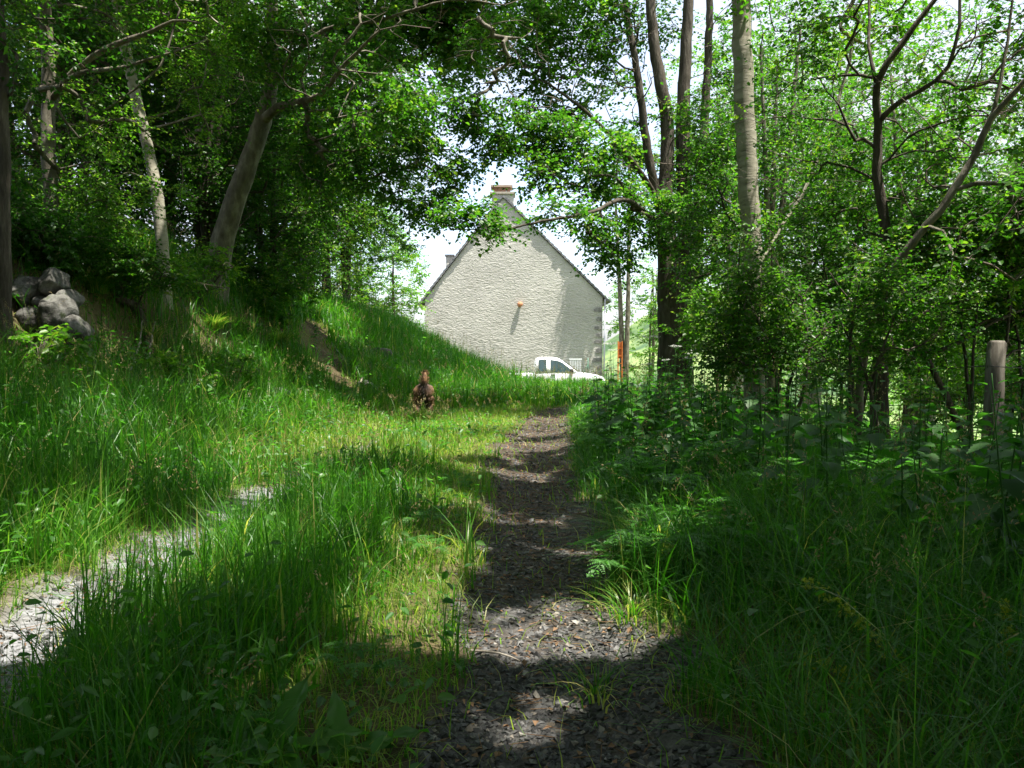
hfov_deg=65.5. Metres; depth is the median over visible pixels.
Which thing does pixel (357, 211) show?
hazel bush
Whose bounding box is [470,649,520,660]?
dead branch
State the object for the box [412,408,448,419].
grass tussock
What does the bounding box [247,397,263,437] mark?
herb plant
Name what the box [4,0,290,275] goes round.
tree
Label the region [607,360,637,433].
nettle plant
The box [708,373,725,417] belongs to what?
nettle plant
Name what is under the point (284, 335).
grass tussock
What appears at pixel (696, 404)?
nettle plant
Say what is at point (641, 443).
nettle plant
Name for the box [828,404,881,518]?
nettle plant
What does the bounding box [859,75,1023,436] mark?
tree
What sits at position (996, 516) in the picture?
nettle plant
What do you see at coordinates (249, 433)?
herb plant
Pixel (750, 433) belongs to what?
nettle plant
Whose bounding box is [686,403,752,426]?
cow parsley plant
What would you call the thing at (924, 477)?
nettle plant
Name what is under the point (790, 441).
nettle plant
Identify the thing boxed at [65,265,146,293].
grass tussock
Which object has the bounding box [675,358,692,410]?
nettle plant
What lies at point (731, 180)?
shrub
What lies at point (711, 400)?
nettle plant
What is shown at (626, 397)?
nettle plant
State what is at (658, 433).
nettle plant
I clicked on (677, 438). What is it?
nettle plant
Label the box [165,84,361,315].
hazel bush
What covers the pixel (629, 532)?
cow parsley plant
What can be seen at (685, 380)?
nettle plant
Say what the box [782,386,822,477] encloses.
nettle plant
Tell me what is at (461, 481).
cow parsley plant
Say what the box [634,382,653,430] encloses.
nettle plant
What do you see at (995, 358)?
wire fence
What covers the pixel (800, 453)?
nettle plant
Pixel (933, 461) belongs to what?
nettle plant
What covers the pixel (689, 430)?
cow parsley plant
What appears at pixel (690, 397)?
nettle plant
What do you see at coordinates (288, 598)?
meadow grass
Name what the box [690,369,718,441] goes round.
nettle plant
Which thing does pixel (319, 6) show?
tree
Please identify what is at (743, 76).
tree
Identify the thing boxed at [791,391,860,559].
nettle plant
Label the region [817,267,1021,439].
shrub
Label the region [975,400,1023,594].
nettle plant
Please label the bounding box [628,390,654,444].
nettle plant
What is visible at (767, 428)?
nettle plant
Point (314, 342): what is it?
herb plant
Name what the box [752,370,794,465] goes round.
nettle plant
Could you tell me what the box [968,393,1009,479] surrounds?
nettle plant
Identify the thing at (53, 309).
boulder wall
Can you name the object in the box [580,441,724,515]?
fern
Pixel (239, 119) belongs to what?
tree
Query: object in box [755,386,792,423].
nettle plant
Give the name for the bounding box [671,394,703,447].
nettle plant
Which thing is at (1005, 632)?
crosswort plant
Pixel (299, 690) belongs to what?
dock plant
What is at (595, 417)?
nettle plant
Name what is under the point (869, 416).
nettle plant
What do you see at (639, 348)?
hills
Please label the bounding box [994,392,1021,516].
nettle plant
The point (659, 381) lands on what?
nettle plant
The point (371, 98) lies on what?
tree
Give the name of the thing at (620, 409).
nettle plant
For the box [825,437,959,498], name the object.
cow parsley plant
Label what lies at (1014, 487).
nettle plant
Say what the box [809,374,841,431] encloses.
nettle plant
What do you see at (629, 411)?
nettle plant
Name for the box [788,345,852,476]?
nettle plant
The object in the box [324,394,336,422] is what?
herb plant
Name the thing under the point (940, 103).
tree
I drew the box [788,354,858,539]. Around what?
nettle plant
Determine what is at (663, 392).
nettle plant
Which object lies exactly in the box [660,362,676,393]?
nettle plant
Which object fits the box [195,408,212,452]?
herb plant
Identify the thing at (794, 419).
nettle plant
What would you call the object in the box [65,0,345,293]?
tree
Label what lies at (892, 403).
tree
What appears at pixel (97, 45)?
tree
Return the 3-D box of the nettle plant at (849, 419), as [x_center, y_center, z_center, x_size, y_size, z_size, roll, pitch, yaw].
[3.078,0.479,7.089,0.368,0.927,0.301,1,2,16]
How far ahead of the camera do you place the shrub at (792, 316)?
7.79 m
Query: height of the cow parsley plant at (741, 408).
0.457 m
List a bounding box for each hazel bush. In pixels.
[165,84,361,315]
[224,117,390,298]
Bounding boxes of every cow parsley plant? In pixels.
[151,579,238,609]
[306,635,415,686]
[397,501,449,528]
[399,535,451,559]
[435,472,479,492]
[567,532,684,589]
[571,416,641,434]
[572,424,657,458]
[573,504,751,581]
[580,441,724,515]
[602,402,694,422]
[605,415,659,452]
[607,406,684,420]
[635,433,780,487]
[639,506,775,544]
[640,413,729,449]
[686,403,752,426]
[695,441,811,484]
[699,496,878,551]
[720,418,782,441]
[721,456,859,512]
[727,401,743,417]
[781,428,887,467]
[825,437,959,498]
[870,453,1018,503]
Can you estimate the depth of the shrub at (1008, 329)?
7.45 m
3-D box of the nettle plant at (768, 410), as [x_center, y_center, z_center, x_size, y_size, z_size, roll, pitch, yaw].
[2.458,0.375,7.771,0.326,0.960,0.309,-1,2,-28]
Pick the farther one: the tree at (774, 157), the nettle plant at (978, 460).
the tree at (774, 157)
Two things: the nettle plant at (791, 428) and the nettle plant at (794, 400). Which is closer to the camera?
the nettle plant at (791, 428)
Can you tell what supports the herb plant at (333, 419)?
on the ground at (96, 310)
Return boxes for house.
[418,185,610,378]
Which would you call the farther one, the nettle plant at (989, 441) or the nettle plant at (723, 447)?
the nettle plant at (723, 447)
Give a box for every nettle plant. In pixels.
[581,362,625,448]
[584,380,605,420]
[585,383,610,432]
[586,374,602,412]
[587,368,602,403]
[587,392,605,419]
[588,378,610,434]
[590,370,602,408]
[590,387,624,452]
[594,402,622,461]
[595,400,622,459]
[596,357,624,410]
[597,358,618,392]
[597,388,616,425]
[597,415,621,458]
[599,394,615,435]
[601,374,616,413]
[605,382,627,452]
[606,363,649,454]
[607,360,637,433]
[607,390,662,509]
[608,373,636,449]
[608,391,633,445]
[609,377,632,416]
[610,419,632,478]
[618,425,647,501]
[627,373,666,445]
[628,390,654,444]
[629,378,669,444]
[632,409,655,492]
[633,405,664,489]
[633,432,657,492]
[634,355,657,405]
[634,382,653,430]
[636,365,657,394]
[636,427,683,510]
[640,366,655,400]
[641,392,671,482]
[643,386,671,448]
[644,383,670,445]
[647,368,681,413]
[648,363,673,404]
[648,363,683,427]
[649,411,685,493]
[650,380,670,430]
[650,416,674,485]
[651,358,666,406]
[652,374,678,443]
[655,390,691,436]
[659,419,707,499]
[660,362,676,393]
[660,382,697,464]
[661,372,689,407]
[661,396,710,496]
[662,374,687,419]
[663,410,701,473]
[666,353,683,401]
[670,385,715,482]
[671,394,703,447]
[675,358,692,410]
[675,362,693,390]
[676,356,721,432]
[676,362,706,418]
[677,376,707,430]
[685,366,700,401]
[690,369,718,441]
[692,370,712,413]
[695,370,724,428]
[700,375,744,466]
[701,418,733,497]
[702,375,728,427]
[702,381,736,425]
[702,390,729,449]
[703,386,760,482]
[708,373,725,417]
[710,357,739,431]
[711,380,748,464]
[714,398,736,437]
[718,373,743,424]
[724,394,784,501]
[725,399,762,482]
[730,351,764,438]
[731,388,765,466]
[733,363,794,498]
[737,367,772,424]
[740,358,787,467]
[745,377,778,420]
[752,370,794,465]
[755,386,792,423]
[758,359,800,426]
[758,385,811,521]
[760,391,778,449]
[761,348,824,495]
[767,397,799,462]
[768,387,793,445]
[773,407,803,478]
[780,379,806,413]
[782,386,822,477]
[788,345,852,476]
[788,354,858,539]
[789,379,823,451]
[789,387,818,424]
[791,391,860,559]
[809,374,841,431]
[812,388,835,443]
[813,393,857,485]
[817,386,865,466]
[822,383,849,426]
[822,385,861,434]
[823,370,870,472]
[828,379,868,440]
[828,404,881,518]
[831,387,860,457]
[835,374,905,511]
[838,389,866,434]
[854,383,896,471]
[862,400,901,486]
[863,387,883,433]
[866,407,944,577]
[882,378,954,550]
[883,412,928,489]
[888,420,951,581]
[893,362,951,486]
[894,365,945,483]
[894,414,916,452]
[897,378,977,550]
[907,401,950,466]
[912,412,951,486]
[917,366,975,478]
[922,435,979,529]
[935,375,1003,550]
[940,391,1020,575]
[942,397,992,484]
[942,406,960,456]
[944,394,995,456]
[945,392,984,466]
[947,395,1023,610]
[960,373,1023,619]
[965,385,1022,517]
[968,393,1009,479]
[971,381,1021,520]
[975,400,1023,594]
[976,374,1020,499]
[978,377,1023,517]
[981,375,1023,538]
[988,400,1023,561]
[991,450,1023,549]
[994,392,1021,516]
[997,408,1020,473]
[997,423,1023,500]
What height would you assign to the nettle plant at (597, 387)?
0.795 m
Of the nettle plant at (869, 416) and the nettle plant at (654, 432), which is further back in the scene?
the nettle plant at (869, 416)
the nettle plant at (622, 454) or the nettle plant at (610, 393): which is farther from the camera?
the nettle plant at (610, 393)
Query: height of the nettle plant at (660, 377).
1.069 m
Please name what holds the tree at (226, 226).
on the ground at (96, 310)
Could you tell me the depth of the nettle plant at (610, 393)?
10.39 m
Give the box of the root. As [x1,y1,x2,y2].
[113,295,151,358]
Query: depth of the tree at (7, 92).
8.29 m
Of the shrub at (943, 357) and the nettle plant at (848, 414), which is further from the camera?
the shrub at (943, 357)
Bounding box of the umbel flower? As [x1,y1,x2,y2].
[642,334,660,395]
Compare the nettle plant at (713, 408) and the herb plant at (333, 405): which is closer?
the nettle plant at (713, 408)
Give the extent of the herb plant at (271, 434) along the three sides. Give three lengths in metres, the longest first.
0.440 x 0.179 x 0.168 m
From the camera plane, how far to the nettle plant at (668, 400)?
7.16 m
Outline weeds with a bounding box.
[0,188,1023,767]
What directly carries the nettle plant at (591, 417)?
on the ground at (96, 310)
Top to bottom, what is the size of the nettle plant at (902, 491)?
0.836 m
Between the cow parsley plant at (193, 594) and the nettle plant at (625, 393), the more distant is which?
the nettle plant at (625, 393)
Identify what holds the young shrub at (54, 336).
on the ground at (96, 310)
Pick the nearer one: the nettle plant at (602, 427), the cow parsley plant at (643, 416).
the nettle plant at (602, 427)
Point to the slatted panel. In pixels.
(575, 359)
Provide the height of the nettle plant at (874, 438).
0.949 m
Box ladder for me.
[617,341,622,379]
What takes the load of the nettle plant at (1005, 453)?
on the ground at (96, 310)
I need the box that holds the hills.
[602,275,1023,439]
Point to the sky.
(436, 248)
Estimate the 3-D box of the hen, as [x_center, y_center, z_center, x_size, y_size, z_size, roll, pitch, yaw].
[-1.517,0.173,13.596,0.424,0.904,1.278,0,2,-7]
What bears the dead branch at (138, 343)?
on the ground at (96, 310)
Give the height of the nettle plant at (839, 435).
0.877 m
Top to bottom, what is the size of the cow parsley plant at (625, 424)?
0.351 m
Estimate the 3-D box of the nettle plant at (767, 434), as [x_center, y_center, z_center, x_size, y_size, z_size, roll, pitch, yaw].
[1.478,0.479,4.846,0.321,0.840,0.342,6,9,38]
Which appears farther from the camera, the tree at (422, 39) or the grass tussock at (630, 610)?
the tree at (422, 39)
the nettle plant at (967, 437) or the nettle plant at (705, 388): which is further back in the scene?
the nettle plant at (705, 388)
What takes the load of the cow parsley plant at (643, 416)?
on the ground at (96, 310)
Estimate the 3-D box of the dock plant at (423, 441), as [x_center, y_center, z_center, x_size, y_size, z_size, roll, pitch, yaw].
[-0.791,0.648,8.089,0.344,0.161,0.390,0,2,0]
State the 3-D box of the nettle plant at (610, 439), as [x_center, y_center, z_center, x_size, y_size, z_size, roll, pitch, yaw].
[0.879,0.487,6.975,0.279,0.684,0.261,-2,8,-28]
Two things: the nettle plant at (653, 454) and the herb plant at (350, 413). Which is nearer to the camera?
the nettle plant at (653, 454)
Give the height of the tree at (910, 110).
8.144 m
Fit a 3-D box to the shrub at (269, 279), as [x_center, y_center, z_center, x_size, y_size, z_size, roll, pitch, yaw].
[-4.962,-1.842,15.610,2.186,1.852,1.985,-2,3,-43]
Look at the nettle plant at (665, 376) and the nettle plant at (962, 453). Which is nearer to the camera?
the nettle plant at (962, 453)
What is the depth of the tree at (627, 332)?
46.32 m
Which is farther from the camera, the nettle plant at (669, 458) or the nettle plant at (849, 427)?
the nettle plant at (849, 427)
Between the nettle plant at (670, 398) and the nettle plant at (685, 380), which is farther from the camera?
the nettle plant at (685, 380)
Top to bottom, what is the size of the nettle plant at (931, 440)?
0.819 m
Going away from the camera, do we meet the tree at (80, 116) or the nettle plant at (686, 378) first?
the nettle plant at (686, 378)
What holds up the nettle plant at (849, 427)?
on the ground at (96, 310)
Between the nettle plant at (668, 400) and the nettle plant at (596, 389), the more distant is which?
the nettle plant at (596, 389)
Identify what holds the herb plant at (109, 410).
on the ground at (96, 310)
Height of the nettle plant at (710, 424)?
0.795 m
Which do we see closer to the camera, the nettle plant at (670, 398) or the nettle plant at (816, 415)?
the nettle plant at (816, 415)
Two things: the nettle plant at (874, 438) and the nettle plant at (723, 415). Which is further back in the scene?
the nettle plant at (723, 415)
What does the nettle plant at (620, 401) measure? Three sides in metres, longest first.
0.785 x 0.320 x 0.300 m
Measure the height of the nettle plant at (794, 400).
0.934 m
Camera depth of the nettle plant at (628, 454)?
5.24 m
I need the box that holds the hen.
[410,369,434,414]
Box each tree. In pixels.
[0,0,202,345]
[4,0,249,191]
[4,0,266,200]
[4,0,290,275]
[5,0,242,222]
[11,0,301,254]
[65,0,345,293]
[82,0,317,309]
[128,0,375,274]
[157,0,547,306]
[177,39,378,292]
[232,0,403,288]
[258,0,604,296]
[279,52,441,301]
[315,196,435,326]
[355,233,433,316]
[415,0,786,396]
[602,251,699,381]
[608,100,698,380]
[633,0,927,401]
[636,0,854,389]
[678,0,947,425]
[691,0,986,413]
[703,0,1023,438]
[776,0,1023,441]
[778,292,903,418]
[798,15,1023,420]
[838,0,1023,438]
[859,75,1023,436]
[889,308,1023,438]
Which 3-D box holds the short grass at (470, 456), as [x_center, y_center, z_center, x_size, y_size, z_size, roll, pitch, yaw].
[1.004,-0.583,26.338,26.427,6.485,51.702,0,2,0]
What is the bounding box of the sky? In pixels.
[8,0,1023,342]
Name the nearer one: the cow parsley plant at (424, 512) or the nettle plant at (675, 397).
the cow parsley plant at (424, 512)
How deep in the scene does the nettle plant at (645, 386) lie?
10.19 m
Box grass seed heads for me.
[0,148,1023,687]
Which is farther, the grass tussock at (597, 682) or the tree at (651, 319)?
the tree at (651, 319)
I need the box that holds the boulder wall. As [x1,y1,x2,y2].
[12,267,94,361]
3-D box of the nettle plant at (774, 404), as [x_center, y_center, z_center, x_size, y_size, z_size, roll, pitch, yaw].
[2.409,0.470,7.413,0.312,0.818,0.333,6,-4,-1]
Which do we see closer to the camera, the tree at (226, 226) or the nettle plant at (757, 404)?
the nettle plant at (757, 404)
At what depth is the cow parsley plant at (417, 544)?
3.97 m
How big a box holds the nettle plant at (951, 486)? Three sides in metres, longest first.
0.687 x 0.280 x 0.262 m
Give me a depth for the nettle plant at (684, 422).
5.36 m
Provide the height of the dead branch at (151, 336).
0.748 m
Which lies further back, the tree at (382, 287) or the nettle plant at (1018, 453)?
the tree at (382, 287)
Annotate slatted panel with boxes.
[569,358,581,371]
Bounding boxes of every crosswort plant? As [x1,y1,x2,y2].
[801,577,943,731]
[994,598,1017,688]
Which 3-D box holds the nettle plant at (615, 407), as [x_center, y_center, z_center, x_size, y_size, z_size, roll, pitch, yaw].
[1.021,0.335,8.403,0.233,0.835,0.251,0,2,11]
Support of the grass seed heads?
on the ground at (96, 310)
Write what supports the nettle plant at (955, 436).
on the ground at (96, 310)
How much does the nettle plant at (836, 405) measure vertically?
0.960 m
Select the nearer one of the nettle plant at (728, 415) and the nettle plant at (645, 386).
the nettle plant at (728, 415)
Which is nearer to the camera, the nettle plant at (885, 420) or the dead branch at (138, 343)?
the nettle plant at (885, 420)
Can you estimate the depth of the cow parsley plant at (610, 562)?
3.38 m
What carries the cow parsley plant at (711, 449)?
on the ground at (96, 310)
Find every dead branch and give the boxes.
[130,320,142,370]
[148,321,155,355]
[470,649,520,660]
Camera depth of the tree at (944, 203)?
6.84 m
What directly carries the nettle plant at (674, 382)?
on the ground at (96, 310)
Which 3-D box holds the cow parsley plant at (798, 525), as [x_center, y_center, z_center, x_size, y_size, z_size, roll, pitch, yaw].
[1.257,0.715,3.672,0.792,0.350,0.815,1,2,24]
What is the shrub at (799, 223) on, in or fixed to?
on the ground at (96, 310)
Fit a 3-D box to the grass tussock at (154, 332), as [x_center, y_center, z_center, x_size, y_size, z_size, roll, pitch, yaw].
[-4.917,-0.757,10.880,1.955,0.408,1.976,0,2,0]
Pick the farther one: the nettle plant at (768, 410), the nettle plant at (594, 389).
the nettle plant at (594, 389)
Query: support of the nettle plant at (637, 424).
on the ground at (96, 310)
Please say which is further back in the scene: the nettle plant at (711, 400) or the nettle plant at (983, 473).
the nettle plant at (711, 400)
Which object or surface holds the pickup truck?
on the ground at (96, 310)
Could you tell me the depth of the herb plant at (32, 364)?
7.41 m
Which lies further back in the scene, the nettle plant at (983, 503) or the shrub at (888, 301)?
the shrub at (888, 301)
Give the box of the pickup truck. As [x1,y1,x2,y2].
[521,357,604,382]
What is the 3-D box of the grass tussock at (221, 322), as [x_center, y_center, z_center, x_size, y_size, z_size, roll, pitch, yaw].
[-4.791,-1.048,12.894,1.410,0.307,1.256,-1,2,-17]
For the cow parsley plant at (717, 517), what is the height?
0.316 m
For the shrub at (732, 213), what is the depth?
9.14 m
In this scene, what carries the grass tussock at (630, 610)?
on the ground at (96, 310)
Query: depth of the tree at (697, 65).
25.28 m
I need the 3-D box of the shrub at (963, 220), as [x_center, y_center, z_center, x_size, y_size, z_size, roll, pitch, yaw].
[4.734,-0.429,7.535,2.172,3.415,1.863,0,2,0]
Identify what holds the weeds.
on the ground at (96, 310)
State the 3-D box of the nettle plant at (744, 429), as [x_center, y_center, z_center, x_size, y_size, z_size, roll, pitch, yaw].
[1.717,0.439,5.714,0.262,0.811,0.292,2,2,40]
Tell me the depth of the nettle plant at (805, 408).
8.38 m
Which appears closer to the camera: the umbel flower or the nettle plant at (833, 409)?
the nettle plant at (833, 409)
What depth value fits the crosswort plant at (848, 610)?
2.44 m
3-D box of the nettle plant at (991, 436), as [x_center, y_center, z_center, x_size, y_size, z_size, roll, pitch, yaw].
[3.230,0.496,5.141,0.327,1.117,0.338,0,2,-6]
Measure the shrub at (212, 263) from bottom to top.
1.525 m
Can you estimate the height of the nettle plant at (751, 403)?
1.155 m
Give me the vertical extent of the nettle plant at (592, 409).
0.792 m
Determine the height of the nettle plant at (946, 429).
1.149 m
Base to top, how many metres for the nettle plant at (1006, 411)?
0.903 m
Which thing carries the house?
on the ground at (96, 310)
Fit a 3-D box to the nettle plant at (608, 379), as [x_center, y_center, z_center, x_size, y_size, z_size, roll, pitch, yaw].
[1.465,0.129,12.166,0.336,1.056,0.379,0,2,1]
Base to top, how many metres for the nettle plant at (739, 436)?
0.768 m
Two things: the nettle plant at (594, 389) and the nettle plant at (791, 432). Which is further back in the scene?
the nettle plant at (594, 389)
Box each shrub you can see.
[8,323,96,393]
[11,191,128,287]
[73,222,216,317]
[127,345,196,388]
[153,231,254,302]
[199,344,261,387]
[230,244,325,327]
[634,85,905,406]
[653,271,801,405]
[667,226,919,415]
[677,149,741,389]
[715,153,966,429]
[774,213,1020,465]
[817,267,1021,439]
[830,187,1023,441]
[877,168,1023,434]
[890,336,1023,441]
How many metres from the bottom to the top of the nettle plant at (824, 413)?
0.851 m
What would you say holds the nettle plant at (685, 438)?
on the ground at (96, 310)
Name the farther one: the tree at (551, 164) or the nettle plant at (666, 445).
the tree at (551, 164)
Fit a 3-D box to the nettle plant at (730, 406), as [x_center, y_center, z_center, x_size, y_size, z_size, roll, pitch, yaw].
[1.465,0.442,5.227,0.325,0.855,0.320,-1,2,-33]
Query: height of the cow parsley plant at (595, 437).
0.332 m
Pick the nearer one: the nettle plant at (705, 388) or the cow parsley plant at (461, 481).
the cow parsley plant at (461, 481)
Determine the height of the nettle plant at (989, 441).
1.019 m
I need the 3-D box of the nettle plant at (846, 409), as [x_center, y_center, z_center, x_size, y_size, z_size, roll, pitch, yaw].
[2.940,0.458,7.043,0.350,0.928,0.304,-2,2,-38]
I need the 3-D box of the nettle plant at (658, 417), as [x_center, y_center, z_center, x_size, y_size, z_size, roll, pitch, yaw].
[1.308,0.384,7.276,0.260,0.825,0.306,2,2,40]
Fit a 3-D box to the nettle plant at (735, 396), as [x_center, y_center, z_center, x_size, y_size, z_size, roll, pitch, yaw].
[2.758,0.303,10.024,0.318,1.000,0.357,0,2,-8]
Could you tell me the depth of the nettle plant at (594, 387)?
10.71 m
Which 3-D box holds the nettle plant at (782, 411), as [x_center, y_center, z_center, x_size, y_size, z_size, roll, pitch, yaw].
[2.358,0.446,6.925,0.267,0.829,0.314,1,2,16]
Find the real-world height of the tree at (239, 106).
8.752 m
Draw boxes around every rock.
[372,348,391,356]
[657,732,693,750]
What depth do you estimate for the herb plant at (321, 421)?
9.89 m
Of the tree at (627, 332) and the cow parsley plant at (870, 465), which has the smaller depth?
the cow parsley plant at (870, 465)
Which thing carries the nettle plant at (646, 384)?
on the ground at (96, 310)
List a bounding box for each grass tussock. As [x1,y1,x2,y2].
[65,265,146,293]
[125,318,194,343]
[200,310,240,328]
[267,328,311,343]
[392,404,436,419]
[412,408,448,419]
[511,492,811,572]
[525,652,663,723]
[534,575,697,625]
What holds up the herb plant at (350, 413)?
on the ground at (96, 310)
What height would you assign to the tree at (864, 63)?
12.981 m
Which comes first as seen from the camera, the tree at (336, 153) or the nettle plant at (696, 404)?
the nettle plant at (696, 404)
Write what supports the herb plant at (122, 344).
on the ground at (96, 310)
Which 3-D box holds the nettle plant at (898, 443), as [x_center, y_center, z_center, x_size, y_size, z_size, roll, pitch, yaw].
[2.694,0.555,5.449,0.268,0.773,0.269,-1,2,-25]
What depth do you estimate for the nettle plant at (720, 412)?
6.33 m
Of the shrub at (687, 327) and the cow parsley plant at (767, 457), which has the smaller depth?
the cow parsley plant at (767, 457)
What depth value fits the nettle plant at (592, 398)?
7.86 m
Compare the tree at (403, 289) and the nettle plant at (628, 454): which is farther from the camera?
the tree at (403, 289)
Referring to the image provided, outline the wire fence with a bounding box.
[731,340,1023,478]
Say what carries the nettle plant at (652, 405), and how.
on the ground at (96, 310)
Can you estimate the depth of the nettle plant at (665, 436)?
5.68 m
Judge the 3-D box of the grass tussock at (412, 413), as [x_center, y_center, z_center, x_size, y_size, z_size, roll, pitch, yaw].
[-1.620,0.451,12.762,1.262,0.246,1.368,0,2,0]
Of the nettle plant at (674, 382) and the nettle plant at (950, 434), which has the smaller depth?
the nettle plant at (950, 434)
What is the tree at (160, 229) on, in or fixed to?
on the ground at (96, 310)
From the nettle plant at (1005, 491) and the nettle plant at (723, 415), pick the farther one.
the nettle plant at (723, 415)
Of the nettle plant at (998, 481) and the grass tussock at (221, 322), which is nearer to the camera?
the nettle plant at (998, 481)
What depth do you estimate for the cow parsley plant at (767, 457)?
5.09 m
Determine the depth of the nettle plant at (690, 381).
8.44 m
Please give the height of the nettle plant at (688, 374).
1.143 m
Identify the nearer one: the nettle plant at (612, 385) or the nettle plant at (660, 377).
the nettle plant at (612, 385)
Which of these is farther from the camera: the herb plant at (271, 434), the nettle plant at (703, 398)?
the nettle plant at (703, 398)
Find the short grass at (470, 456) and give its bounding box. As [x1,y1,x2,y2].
[0,210,1023,767]
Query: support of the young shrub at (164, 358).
on the ground at (96, 310)
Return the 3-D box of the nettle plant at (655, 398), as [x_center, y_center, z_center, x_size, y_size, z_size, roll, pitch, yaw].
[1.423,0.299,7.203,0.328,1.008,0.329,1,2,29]
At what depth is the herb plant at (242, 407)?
9.05 m
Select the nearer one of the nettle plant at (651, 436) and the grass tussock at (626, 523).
the grass tussock at (626, 523)
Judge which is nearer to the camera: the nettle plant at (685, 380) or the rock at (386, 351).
the nettle plant at (685, 380)
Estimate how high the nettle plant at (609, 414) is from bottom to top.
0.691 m
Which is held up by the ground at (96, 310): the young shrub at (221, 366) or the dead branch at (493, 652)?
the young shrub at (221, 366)
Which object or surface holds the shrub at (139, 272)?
on the ground at (96, 310)
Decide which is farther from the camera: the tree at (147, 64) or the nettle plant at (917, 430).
the tree at (147, 64)
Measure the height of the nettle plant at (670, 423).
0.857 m
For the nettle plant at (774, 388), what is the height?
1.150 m
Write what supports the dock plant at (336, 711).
on the ground at (96, 310)
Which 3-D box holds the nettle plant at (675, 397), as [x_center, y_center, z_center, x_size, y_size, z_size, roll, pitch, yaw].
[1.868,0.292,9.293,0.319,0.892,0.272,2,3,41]
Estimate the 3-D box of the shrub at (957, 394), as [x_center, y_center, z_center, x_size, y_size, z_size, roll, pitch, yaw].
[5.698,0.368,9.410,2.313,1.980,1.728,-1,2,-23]
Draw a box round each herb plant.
[24,343,41,381]
[104,395,121,427]
[113,336,126,366]
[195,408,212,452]
[237,425,254,450]
[240,394,251,421]
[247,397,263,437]
[263,403,281,440]
[266,421,281,450]
[300,404,310,433]
[310,329,316,352]
[312,375,324,409]
[314,407,326,432]
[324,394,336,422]
[327,406,339,427]
[345,401,354,422]
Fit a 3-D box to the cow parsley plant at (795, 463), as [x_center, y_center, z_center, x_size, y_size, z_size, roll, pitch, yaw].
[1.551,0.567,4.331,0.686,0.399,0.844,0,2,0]
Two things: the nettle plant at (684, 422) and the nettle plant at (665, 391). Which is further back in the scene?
the nettle plant at (665, 391)
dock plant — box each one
[195,672,362,767]
[275,689,429,766]
[421,439,449,451]
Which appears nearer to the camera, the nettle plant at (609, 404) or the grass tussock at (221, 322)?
the nettle plant at (609, 404)
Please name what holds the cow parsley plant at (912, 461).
on the ground at (96, 310)
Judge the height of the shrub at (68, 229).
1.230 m
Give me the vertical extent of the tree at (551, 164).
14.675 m
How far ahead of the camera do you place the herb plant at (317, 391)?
11.78 m
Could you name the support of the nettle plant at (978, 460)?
on the ground at (96, 310)
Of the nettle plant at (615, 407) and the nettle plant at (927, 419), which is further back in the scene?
the nettle plant at (615, 407)
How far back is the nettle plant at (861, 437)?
5.91 m
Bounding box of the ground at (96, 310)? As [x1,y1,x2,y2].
[0,208,1023,767]
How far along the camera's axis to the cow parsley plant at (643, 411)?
8.31 m
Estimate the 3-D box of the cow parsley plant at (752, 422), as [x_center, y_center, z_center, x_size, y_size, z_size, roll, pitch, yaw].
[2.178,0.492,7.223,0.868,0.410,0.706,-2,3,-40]
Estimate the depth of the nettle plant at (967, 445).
5.34 m
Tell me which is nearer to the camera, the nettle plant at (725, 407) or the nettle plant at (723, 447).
the nettle plant at (723, 447)
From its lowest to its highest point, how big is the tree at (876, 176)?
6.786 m
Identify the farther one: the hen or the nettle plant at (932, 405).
the hen
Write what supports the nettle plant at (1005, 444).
on the ground at (96, 310)
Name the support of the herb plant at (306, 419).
on the ground at (96, 310)
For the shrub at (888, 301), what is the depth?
6.73 m
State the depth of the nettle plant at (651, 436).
5.57 m
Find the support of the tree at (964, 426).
on the ground at (96, 310)
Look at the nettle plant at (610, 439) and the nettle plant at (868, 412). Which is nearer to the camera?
the nettle plant at (610, 439)
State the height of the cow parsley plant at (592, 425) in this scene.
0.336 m
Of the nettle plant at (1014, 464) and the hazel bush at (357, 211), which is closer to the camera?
the nettle plant at (1014, 464)
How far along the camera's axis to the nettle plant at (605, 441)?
7.15 m
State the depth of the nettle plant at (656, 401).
7.32 m
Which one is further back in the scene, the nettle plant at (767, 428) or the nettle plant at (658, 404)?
the nettle plant at (658, 404)
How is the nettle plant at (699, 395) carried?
on the ground at (96, 310)
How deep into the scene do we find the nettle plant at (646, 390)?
10.41 m
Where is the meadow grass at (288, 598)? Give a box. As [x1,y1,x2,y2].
[0,166,1023,767]
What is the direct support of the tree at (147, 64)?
on the ground at (96, 310)
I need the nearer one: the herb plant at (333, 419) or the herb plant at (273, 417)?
the herb plant at (273, 417)

